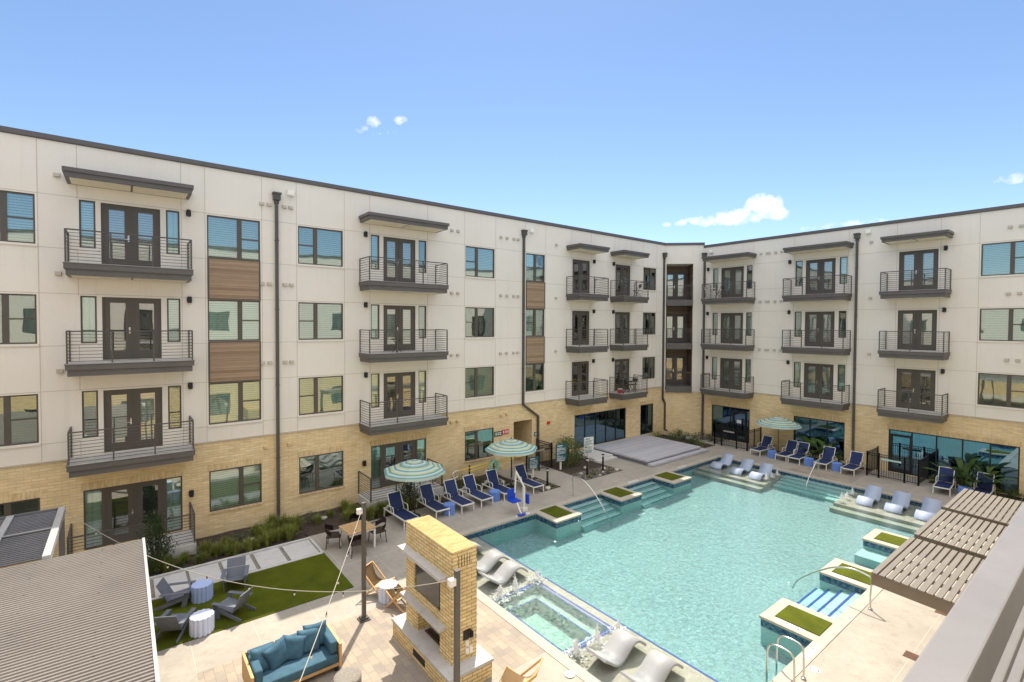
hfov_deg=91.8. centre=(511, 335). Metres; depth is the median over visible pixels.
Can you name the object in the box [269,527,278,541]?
grass clump
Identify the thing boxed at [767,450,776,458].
drum stool
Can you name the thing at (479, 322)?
window
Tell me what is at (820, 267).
french door
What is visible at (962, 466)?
tropical plant
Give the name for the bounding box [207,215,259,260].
window
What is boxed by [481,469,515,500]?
sun lounger
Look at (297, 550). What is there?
stepping pad
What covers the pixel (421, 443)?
window
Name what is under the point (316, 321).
window
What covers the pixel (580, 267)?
french door
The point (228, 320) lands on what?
window
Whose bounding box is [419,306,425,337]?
window
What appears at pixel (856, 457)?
sun lounger
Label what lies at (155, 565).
grass clump
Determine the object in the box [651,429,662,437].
shrub
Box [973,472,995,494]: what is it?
sun lounger
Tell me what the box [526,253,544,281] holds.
window
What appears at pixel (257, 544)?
grass clump
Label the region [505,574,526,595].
water jet
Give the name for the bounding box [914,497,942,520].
pool chaise
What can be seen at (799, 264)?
window
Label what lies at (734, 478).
water
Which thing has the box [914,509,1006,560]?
slatted cabana
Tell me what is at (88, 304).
window
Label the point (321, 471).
window
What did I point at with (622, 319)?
french door
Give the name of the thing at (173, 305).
window
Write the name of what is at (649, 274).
window
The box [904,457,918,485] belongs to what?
metal fence
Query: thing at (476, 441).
window
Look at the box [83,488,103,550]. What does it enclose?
window
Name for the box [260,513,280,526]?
grass clump
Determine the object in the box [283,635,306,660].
throw pillow
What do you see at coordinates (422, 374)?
window
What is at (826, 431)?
storefront window
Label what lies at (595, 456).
step landing
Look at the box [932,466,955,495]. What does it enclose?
sun lounger
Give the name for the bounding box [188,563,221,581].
stepping pad
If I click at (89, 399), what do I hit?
window
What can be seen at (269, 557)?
stepping pad
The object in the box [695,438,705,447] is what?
shrub
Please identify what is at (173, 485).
window
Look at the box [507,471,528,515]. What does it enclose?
pool lift
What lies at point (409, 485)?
conical shrub
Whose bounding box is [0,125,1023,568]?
apartment building
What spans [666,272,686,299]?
french door
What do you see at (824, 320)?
french door
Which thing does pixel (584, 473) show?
pebbles
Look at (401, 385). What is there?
french door
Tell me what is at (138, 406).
french door
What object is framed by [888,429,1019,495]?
storefront window
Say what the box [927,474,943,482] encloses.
shrub
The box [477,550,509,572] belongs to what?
pool chaise
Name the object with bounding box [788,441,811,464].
sun lounger
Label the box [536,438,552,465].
metal fence
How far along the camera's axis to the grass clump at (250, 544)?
17.74 m
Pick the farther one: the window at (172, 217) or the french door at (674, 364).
the french door at (674, 364)
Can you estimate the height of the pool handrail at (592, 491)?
1.783 m
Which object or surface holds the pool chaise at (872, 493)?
on the swimming pool
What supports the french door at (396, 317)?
in the apartment building at (214, 343)
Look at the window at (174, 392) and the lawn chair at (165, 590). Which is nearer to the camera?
the lawn chair at (165, 590)
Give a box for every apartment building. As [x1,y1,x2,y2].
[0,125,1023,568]
[902,503,1023,681]
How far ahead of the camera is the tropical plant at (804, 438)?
30.32 m
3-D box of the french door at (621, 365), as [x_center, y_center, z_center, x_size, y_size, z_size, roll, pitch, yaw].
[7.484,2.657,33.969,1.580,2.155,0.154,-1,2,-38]
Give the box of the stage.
[593,434,708,466]
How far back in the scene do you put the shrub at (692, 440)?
33.48 m
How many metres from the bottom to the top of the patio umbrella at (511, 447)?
2.510 m
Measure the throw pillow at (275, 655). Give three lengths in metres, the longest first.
0.540 x 0.540 x 0.210 m
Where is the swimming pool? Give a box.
[458,455,956,681]
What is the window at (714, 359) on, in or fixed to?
in the apartment building at (214, 343)
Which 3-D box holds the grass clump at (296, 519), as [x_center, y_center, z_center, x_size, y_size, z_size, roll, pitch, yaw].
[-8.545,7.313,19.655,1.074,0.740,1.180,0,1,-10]
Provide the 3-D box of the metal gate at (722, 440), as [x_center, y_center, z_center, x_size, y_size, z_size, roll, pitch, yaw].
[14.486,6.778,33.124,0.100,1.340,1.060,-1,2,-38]
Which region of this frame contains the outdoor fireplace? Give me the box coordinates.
[391,515,493,681]
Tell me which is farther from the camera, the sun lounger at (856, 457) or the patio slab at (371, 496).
the sun lounger at (856, 457)
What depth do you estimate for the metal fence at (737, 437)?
32.62 m
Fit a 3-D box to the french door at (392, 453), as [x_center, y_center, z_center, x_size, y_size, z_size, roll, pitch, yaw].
[-5.435,6.129,23.909,1.820,2.040,0.154,-1,2,-38]
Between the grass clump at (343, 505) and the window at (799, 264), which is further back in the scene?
the window at (799, 264)
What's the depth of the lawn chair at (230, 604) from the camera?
13.67 m
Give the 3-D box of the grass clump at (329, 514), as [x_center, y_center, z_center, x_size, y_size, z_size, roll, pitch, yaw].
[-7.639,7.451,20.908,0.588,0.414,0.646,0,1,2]
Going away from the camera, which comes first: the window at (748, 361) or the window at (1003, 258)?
the window at (1003, 258)
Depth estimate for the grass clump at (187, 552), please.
17.04 m
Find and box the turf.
[152,553,353,650]
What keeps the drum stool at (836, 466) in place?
on the paver patio at (373, 649)
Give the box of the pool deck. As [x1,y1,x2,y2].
[157,434,1022,681]
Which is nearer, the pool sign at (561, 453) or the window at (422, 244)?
the window at (422, 244)
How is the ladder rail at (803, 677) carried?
on the pool deck
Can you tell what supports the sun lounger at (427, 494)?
on the pool deck
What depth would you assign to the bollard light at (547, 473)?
24.94 m
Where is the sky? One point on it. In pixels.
(709, 122)
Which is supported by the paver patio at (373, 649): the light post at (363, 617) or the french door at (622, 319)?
the light post at (363, 617)
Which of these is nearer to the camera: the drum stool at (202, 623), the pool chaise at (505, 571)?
the drum stool at (202, 623)
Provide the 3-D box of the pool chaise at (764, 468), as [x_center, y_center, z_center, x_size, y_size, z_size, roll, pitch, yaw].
[13.732,7.478,27.347,1.618,0.614,0.646,-1,2,-38]
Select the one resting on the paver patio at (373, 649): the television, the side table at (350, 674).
the side table at (350, 674)
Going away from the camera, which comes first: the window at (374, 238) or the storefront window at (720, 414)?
the window at (374, 238)
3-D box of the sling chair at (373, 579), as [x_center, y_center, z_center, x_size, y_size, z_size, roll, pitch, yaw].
[-4.035,7.377,14.969,0.856,0.808,0.590,1,1,20]
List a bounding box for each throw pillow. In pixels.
[250,642,273,670]
[262,636,287,669]
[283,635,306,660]
[297,628,319,653]
[303,620,325,644]
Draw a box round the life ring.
[490,459,498,485]
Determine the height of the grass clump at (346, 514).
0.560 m
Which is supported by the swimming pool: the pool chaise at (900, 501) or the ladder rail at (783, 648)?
the pool chaise at (900, 501)
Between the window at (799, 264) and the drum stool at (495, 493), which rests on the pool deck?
the drum stool at (495, 493)
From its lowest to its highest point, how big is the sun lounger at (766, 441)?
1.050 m
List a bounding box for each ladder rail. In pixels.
[765,643,795,681]
[775,635,805,679]
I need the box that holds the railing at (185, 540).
[67,502,195,561]
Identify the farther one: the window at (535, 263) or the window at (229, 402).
the window at (535, 263)
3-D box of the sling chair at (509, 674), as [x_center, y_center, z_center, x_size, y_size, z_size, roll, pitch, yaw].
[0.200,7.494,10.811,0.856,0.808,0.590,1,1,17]
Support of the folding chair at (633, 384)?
on the apartment building at (214, 343)
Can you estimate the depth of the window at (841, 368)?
29.63 m
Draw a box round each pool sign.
[528,456,538,477]
[556,443,566,469]
[584,437,593,461]
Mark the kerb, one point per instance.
(235, 556)
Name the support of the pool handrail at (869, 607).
on the pool deck
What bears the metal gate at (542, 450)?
on the pool deck
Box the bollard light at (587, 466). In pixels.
[586,458,588,474]
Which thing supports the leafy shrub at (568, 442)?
on the planting bed
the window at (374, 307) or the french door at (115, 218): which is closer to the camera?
the french door at (115, 218)
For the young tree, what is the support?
on the planting bed
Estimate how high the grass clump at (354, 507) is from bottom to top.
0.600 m
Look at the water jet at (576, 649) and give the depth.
12.41 m
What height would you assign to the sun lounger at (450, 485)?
1.050 m
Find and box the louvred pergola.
[0,506,65,567]
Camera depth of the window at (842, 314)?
29.55 m
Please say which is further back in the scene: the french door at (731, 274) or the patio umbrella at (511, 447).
the french door at (731, 274)
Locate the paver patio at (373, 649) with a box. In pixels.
[197,463,864,681]
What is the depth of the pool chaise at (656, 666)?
11.69 m
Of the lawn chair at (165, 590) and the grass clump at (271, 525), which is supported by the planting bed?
the grass clump at (271, 525)
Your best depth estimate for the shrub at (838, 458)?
29.37 m
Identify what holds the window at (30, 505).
in the apartment building at (214, 343)
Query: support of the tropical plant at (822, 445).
on the planting bed
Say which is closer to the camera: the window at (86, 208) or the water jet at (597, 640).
the water jet at (597, 640)
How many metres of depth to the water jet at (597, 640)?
12.84 m
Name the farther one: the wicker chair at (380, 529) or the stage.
the stage
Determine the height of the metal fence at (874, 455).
1.340 m
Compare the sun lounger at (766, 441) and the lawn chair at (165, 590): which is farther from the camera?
the sun lounger at (766, 441)
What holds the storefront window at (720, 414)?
in the apartment building at (214, 343)
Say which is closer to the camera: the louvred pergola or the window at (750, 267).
the louvred pergola
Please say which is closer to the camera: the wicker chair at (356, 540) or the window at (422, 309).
the wicker chair at (356, 540)
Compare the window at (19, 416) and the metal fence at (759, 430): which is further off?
the metal fence at (759, 430)
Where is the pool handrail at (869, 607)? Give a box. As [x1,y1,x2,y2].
[792,566,872,609]
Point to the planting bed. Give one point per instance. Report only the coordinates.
(311, 528)
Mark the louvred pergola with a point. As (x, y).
(28, 537)
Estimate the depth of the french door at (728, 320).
34.81 m
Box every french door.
[101,203,160,266]
[102,297,161,359]
[103,387,162,452]
[103,478,165,545]
[382,439,416,487]
[383,236,414,282]
[383,305,414,350]
[384,372,414,418]
[572,259,589,292]
[572,311,588,344]
[572,361,588,395]
[614,359,628,390]
[615,264,629,295]
[615,312,629,343]
[665,356,685,383]
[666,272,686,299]
[666,314,685,341]
[720,358,741,389]
[721,266,743,297]
[721,313,742,343]
[804,363,833,399]
[805,311,834,346]
[806,258,835,293]
[896,368,935,410]
[897,310,936,349]
[899,249,938,290]
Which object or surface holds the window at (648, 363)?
in the apartment building at (214, 343)
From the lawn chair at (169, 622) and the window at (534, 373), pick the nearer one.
the lawn chair at (169, 622)
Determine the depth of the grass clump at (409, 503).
21.76 m
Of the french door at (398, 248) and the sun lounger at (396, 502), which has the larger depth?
the french door at (398, 248)
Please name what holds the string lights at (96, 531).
hanging from the light post at (454, 581)
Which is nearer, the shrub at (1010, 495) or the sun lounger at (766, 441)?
the shrub at (1010, 495)
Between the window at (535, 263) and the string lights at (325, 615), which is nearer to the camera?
the string lights at (325, 615)
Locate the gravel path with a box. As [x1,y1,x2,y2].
[150,540,319,597]
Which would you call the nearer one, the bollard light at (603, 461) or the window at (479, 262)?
the window at (479, 262)
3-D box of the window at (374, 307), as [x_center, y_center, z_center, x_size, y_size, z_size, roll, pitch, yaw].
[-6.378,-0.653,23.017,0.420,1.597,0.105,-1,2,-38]
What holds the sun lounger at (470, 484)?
on the pool deck
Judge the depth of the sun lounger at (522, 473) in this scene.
24.88 m
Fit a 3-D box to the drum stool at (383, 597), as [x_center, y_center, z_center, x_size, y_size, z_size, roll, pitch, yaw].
[-3.658,7.559,14.662,0.556,0.462,0.568,0,1,9]
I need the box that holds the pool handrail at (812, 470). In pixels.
[805,459,818,486]
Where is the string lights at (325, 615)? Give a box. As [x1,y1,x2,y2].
[299,510,361,681]
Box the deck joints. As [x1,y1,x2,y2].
[190,453,1022,681]
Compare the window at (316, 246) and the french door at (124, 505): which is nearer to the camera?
the french door at (124, 505)
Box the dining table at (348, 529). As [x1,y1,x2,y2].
[338,520,375,554]
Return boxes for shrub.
[231,529,249,545]
[302,511,317,522]
[394,482,420,506]
[449,473,464,485]
[476,476,488,489]
[553,434,587,468]
[571,440,583,460]
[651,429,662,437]
[664,430,677,439]
[668,434,680,441]
[673,428,684,437]
[680,431,692,440]
[687,438,695,444]
[688,433,702,443]
[695,430,710,439]
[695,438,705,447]
[705,433,713,441]
[828,453,845,463]
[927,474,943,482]
[984,484,1003,494]
[1002,488,1023,498]
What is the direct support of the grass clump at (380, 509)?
on the planting bed
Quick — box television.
[416,564,439,609]
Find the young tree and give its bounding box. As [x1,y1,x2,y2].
[136,508,178,572]
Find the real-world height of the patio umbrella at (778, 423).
2.510 m
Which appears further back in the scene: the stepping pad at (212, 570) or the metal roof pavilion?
the stepping pad at (212, 570)
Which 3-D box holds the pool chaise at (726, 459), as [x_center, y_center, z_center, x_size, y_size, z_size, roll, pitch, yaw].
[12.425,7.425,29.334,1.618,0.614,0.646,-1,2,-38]
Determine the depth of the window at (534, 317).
29.03 m
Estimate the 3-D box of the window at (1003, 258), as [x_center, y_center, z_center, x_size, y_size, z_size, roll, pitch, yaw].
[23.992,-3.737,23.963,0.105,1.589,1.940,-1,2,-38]
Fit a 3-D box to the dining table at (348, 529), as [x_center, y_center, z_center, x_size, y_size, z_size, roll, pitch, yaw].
[-5.654,7.335,18.137,0.998,0.730,1.000,-1,2,-42]
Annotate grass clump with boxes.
[147,556,161,573]
[152,554,180,572]
[171,554,192,566]
[175,550,191,561]
[191,550,212,563]
[195,539,212,554]
[206,539,225,556]
[219,535,231,544]
[219,543,232,555]
[223,537,239,547]
[228,542,244,555]
[236,534,262,552]
[244,522,268,536]
[253,522,274,536]
[254,537,266,549]
[256,528,278,546]
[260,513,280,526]
[269,521,279,531]
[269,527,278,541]
[271,527,284,541]
[275,513,290,528]
[279,522,301,540]
[287,513,307,530]
[311,512,324,523]
[325,510,335,517]
[337,497,351,511]
[341,507,354,520]
[345,502,359,513]
[366,503,377,518]
[370,500,389,516]
[382,500,390,513]
[403,496,415,509]
[413,493,420,505]
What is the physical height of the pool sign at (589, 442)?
1.475 m
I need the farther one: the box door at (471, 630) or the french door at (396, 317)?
the french door at (396, 317)
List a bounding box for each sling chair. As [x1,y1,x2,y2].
[360,561,394,594]
[385,583,405,612]
[499,657,542,681]
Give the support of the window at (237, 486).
in the apartment building at (214, 343)
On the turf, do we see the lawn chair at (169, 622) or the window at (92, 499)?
the lawn chair at (169, 622)
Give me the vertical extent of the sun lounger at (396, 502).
1.050 m
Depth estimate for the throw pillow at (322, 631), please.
11.91 m
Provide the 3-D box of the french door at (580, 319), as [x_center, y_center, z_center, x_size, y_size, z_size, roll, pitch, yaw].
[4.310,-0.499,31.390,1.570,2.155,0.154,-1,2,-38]
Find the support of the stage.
on the pool deck
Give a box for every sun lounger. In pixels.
[383,490,418,529]
[415,483,449,519]
[440,478,474,513]
[459,474,492,507]
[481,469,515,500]
[510,463,543,493]
[750,435,775,456]
[775,439,797,460]
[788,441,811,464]
[813,446,837,470]
[840,451,865,475]
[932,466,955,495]
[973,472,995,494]
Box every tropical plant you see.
[797,435,837,457]
[808,439,836,458]
[916,457,1001,487]
[954,463,1015,488]
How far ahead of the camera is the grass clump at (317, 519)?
20.22 m
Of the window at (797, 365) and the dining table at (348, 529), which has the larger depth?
the window at (797, 365)
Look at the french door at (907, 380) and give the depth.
26.79 m
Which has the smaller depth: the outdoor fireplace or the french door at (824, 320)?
the outdoor fireplace
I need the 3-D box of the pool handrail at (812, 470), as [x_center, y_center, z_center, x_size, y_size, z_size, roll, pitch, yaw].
[15.912,7.272,26.281,1.773,1.278,0.110,-1,2,-38]
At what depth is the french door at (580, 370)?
31.51 m
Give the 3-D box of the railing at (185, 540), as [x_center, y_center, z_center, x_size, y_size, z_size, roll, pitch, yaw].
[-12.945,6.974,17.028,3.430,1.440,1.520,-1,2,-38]
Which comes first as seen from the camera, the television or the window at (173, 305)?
the television
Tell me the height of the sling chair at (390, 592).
0.808 m
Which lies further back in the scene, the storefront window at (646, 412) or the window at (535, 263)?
the storefront window at (646, 412)
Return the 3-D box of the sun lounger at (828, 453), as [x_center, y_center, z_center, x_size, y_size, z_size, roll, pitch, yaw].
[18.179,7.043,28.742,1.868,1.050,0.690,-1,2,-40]
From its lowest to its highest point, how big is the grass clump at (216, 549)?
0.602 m
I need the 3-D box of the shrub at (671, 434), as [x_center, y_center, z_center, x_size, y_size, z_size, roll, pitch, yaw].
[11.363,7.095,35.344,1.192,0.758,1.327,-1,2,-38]
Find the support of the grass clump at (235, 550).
on the planting bed
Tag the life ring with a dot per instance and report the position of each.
(492, 464)
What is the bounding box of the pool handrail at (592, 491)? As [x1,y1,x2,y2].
[572,476,611,527]
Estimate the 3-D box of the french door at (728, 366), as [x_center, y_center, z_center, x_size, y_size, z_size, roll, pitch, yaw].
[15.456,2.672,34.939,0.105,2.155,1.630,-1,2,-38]
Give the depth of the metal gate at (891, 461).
26.15 m
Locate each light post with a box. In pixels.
[356,502,370,622]
[447,568,460,681]
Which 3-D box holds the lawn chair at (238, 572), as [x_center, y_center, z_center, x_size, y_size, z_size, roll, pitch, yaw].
[-8.582,7.403,15.396,0.740,0.733,0.893,0,1,-24]
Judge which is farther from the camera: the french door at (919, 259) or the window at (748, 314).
the window at (748, 314)
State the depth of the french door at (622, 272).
33.79 m
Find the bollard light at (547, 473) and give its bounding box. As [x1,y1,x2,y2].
[546,468,548,485]
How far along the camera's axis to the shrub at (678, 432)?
36.20 m
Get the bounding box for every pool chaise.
[470,540,485,550]
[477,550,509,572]
[478,560,527,584]
[585,628,646,666]
[620,649,683,681]
[710,453,733,469]
[729,458,753,475]
[748,462,773,480]
[855,484,882,506]
[884,490,911,513]
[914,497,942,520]
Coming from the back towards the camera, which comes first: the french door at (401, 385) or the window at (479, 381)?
the window at (479, 381)
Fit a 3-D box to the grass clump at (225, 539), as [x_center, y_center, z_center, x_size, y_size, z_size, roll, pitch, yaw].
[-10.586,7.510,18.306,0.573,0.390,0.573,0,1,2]
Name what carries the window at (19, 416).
in the apartment building at (214, 343)
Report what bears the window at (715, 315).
in the apartment building at (214, 343)
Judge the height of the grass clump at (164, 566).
0.583 m
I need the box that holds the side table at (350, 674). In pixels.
[333,667,361,681]
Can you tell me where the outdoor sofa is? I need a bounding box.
[242,622,341,681]
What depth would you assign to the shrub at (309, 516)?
20.50 m
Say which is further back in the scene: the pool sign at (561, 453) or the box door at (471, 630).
the pool sign at (561, 453)
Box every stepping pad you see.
[153,571,188,596]
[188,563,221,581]
[221,555,256,575]
[253,547,286,567]
[282,540,318,559]
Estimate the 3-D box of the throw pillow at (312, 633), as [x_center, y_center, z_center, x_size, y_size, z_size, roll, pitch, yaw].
[-4.821,7.235,11.766,0.540,0.540,0.210,4,-21,-30]
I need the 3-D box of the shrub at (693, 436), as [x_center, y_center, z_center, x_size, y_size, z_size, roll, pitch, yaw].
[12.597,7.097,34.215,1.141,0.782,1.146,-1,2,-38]
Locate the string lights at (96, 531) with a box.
[65,511,446,596]
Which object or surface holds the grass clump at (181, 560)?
on the planting bed
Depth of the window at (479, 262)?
26.61 m
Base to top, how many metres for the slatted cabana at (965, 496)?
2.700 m
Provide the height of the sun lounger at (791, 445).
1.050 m
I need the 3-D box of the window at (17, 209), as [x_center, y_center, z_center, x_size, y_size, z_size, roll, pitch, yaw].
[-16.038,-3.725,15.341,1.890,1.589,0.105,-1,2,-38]
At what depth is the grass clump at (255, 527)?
19.06 m
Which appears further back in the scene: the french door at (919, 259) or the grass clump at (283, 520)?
the french door at (919, 259)
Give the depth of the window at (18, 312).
15.75 m
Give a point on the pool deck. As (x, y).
(889, 622)
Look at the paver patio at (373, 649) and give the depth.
12.47 m
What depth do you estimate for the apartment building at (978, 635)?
0.80 m
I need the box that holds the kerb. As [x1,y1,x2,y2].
[149,537,323,600]
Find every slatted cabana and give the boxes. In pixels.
[871,537,983,613]
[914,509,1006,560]
[944,488,1023,527]
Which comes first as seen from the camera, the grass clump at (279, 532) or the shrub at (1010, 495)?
the grass clump at (279, 532)
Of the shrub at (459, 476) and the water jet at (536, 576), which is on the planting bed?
the shrub at (459, 476)
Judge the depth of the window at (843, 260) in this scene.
29.48 m
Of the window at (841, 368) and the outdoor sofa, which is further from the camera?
the window at (841, 368)
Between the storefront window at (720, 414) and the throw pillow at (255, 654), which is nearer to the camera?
the throw pillow at (255, 654)
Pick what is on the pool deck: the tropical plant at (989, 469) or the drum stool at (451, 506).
the drum stool at (451, 506)
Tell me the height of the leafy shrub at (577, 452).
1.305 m
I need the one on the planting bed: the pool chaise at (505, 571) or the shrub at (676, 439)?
the shrub at (676, 439)
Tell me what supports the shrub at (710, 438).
on the pool deck
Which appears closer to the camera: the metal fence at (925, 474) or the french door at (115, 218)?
the french door at (115, 218)
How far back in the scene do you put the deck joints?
14.03 m
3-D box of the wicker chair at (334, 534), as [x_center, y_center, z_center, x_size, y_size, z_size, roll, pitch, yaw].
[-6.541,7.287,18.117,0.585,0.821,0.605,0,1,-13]
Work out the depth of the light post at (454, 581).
9.88 m
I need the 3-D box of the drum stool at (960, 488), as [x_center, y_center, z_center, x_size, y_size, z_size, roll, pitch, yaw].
[21.724,7.481,23.794,0.514,0.432,0.503,-1,2,-43]
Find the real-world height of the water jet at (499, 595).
0.430 m
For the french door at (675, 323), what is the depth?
38.09 m
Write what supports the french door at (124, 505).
in the apartment building at (214, 343)
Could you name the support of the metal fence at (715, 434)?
on the pool deck
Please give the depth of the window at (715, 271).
35.84 m
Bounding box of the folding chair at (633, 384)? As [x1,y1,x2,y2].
[629,378,637,391]
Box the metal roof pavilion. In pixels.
[0,537,159,681]
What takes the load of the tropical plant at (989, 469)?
on the planting bed
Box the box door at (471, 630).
[470,628,473,640]
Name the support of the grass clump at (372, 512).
on the planting bed
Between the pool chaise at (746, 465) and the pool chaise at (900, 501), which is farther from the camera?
the pool chaise at (746, 465)
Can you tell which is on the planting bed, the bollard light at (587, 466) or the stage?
the bollard light at (587, 466)
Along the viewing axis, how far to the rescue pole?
25.47 m
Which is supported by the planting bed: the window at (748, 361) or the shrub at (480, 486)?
the shrub at (480, 486)
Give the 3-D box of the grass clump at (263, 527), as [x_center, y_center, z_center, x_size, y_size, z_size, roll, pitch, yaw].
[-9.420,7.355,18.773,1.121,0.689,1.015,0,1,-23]
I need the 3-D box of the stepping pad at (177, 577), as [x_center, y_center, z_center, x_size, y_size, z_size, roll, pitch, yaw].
[-10.633,7.755,15.475,0.850,0.072,1.330,-1,2,-38]
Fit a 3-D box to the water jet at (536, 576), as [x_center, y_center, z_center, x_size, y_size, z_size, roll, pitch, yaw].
[0.786,7.718,16.067,0.658,0.392,0.618,0,2,-30]
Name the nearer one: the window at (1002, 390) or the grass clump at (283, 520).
the grass clump at (283, 520)
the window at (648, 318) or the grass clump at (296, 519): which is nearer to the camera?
the grass clump at (296, 519)
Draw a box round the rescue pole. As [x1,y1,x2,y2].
[452,455,527,477]
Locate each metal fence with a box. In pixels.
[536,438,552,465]
[714,422,728,443]
[715,425,721,443]
[736,429,746,450]
[747,427,761,450]
[866,446,878,474]
[867,452,878,477]
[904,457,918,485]
[918,454,928,485]
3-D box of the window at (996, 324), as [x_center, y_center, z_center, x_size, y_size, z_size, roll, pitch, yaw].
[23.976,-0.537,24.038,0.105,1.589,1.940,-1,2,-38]
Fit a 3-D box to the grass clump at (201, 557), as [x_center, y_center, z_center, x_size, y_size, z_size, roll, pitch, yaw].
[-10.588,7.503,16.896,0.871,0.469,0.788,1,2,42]
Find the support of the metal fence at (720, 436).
on the pool deck
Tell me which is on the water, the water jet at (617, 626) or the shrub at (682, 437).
the water jet at (617, 626)
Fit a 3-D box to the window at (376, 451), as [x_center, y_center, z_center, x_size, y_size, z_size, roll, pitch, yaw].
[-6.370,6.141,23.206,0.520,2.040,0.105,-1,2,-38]
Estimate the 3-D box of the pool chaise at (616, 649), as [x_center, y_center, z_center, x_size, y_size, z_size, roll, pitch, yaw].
[2.632,7.863,12.489,1.591,0.359,0.646,-1,2,-38]
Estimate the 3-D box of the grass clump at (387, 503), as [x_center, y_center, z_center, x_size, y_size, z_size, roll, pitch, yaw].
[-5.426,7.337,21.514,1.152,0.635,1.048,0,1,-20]
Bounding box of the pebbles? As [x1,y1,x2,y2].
[524,466,620,490]
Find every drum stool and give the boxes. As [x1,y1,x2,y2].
[189,608,214,637]
[191,579,212,603]
[378,579,397,604]
[443,502,454,515]
[489,489,499,501]
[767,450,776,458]
[804,457,813,466]
[832,462,841,471]
[958,486,971,492]
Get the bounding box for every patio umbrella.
[384,457,444,516]
[485,437,536,487]
[757,415,801,455]
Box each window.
[0,190,35,243]
[0,293,36,343]
[0,394,38,446]
[0,498,39,516]
[79,200,95,248]
[80,296,96,342]
[82,390,98,437]
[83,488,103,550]
[165,476,182,531]
[166,210,179,254]
[167,298,180,341]
[168,385,181,428]
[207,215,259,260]
[208,299,260,340]
[208,380,260,424]
[209,463,261,511]
[298,226,342,266]
[298,302,342,339]
[299,375,342,414]
[299,451,342,493]
[371,235,378,269]
[371,304,378,338]
[371,373,378,407]
[371,445,381,489]
[417,438,425,460]
[419,240,425,272]
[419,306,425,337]
[419,370,425,402]
[465,246,493,277]
[465,307,493,336]
[465,366,493,397]
[465,428,493,461]
[525,363,543,391]
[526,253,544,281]
[526,309,543,335]
[574,408,625,448]
[640,403,652,434]
[642,357,654,378]
[643,267,655,289]
[643,312,654,334]
[712,313,717,334]
[712,357,716,378]
[712,404,749,442]
[713,268,717,290]
[745,359,750,382]
[746,312,751,335]
[747,265,752,288]
[793,362,800,386]
[793,416,844,459]
[794,312,801,336]
[795,261,802,285]
[837,365,844,390]
[838,311,846,337]
[839,256,847,283]
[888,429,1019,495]
[977,373,1023,408]
[979,308,1023,340]
[981,240,1023,275]
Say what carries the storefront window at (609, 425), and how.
in the apartment building at (214, 343)
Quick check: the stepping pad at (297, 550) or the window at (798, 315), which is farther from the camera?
the window at (798, 315)
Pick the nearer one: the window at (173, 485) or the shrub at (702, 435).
the window at (173, 485)
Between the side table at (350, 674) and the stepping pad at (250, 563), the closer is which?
the side table at (350, 674)
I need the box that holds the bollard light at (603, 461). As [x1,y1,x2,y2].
[601,454,604,470]
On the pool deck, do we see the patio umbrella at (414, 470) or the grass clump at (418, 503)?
the patio umbrella at (414, 470)
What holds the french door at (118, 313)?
in the apartment building at (214, 343)
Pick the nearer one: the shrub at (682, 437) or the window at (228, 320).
the window at (228, 320)
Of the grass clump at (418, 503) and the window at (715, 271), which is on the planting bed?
the grass clump at (418, 503)
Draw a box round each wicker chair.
[324,524,341,548]
[347,534,366,558]
[348,513,360,536]
[368,517,386,541]
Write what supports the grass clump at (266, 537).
on the planting bed
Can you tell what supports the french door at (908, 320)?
in the apartment building at (214, 343)
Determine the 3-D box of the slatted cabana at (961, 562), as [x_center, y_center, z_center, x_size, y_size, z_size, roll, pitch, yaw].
[9.807,6.588,11.103,3.000,2.700,2.201,-1,2,-38]
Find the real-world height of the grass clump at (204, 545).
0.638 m
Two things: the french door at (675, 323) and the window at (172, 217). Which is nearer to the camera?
the window at (172, 217)
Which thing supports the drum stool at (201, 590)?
on the turf
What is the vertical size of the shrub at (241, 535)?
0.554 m
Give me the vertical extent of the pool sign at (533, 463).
1.110 m
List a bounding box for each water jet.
[489,584,510,603]
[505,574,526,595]
[526,568,546,584]
[564,638,588,661]
[584,623,606,650]
[606,619,629,636]
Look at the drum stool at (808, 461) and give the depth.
28.75 m
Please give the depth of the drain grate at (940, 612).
14.07 m
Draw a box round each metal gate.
[529,442,551,470]
[721,426,736,446]
[878,453,904,482]
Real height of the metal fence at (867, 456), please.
1.340 m
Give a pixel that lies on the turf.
(320, 572)
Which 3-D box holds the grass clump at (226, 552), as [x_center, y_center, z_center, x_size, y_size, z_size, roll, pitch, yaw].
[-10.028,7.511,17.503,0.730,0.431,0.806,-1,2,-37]
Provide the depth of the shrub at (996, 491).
24.05 m
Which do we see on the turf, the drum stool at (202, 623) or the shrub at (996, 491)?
the drum stool at (202, 623)
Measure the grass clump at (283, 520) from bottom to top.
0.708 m
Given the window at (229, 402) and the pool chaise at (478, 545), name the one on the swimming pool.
the pool chaise at (478, 545)
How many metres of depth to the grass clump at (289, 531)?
18.74 m
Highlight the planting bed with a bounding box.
[148,434,1023,576]
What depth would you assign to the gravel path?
16.63 m
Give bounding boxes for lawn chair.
[153,577,196,610]
[154,607,196,643]
[211,586,255,621]
[220,556,248,592]
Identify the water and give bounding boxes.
[474,459,924,679]
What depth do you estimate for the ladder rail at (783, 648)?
11.43 m
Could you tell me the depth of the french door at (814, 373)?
30.53 m
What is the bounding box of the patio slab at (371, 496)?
[357,458,442,507]
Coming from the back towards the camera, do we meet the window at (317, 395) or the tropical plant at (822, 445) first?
the tropical plant at (822, 445)
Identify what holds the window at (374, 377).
in the apartment building at (214, 343)
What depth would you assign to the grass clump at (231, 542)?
17.82 m
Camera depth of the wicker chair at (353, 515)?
19.14 m
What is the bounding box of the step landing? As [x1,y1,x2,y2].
[572,449,616,462]

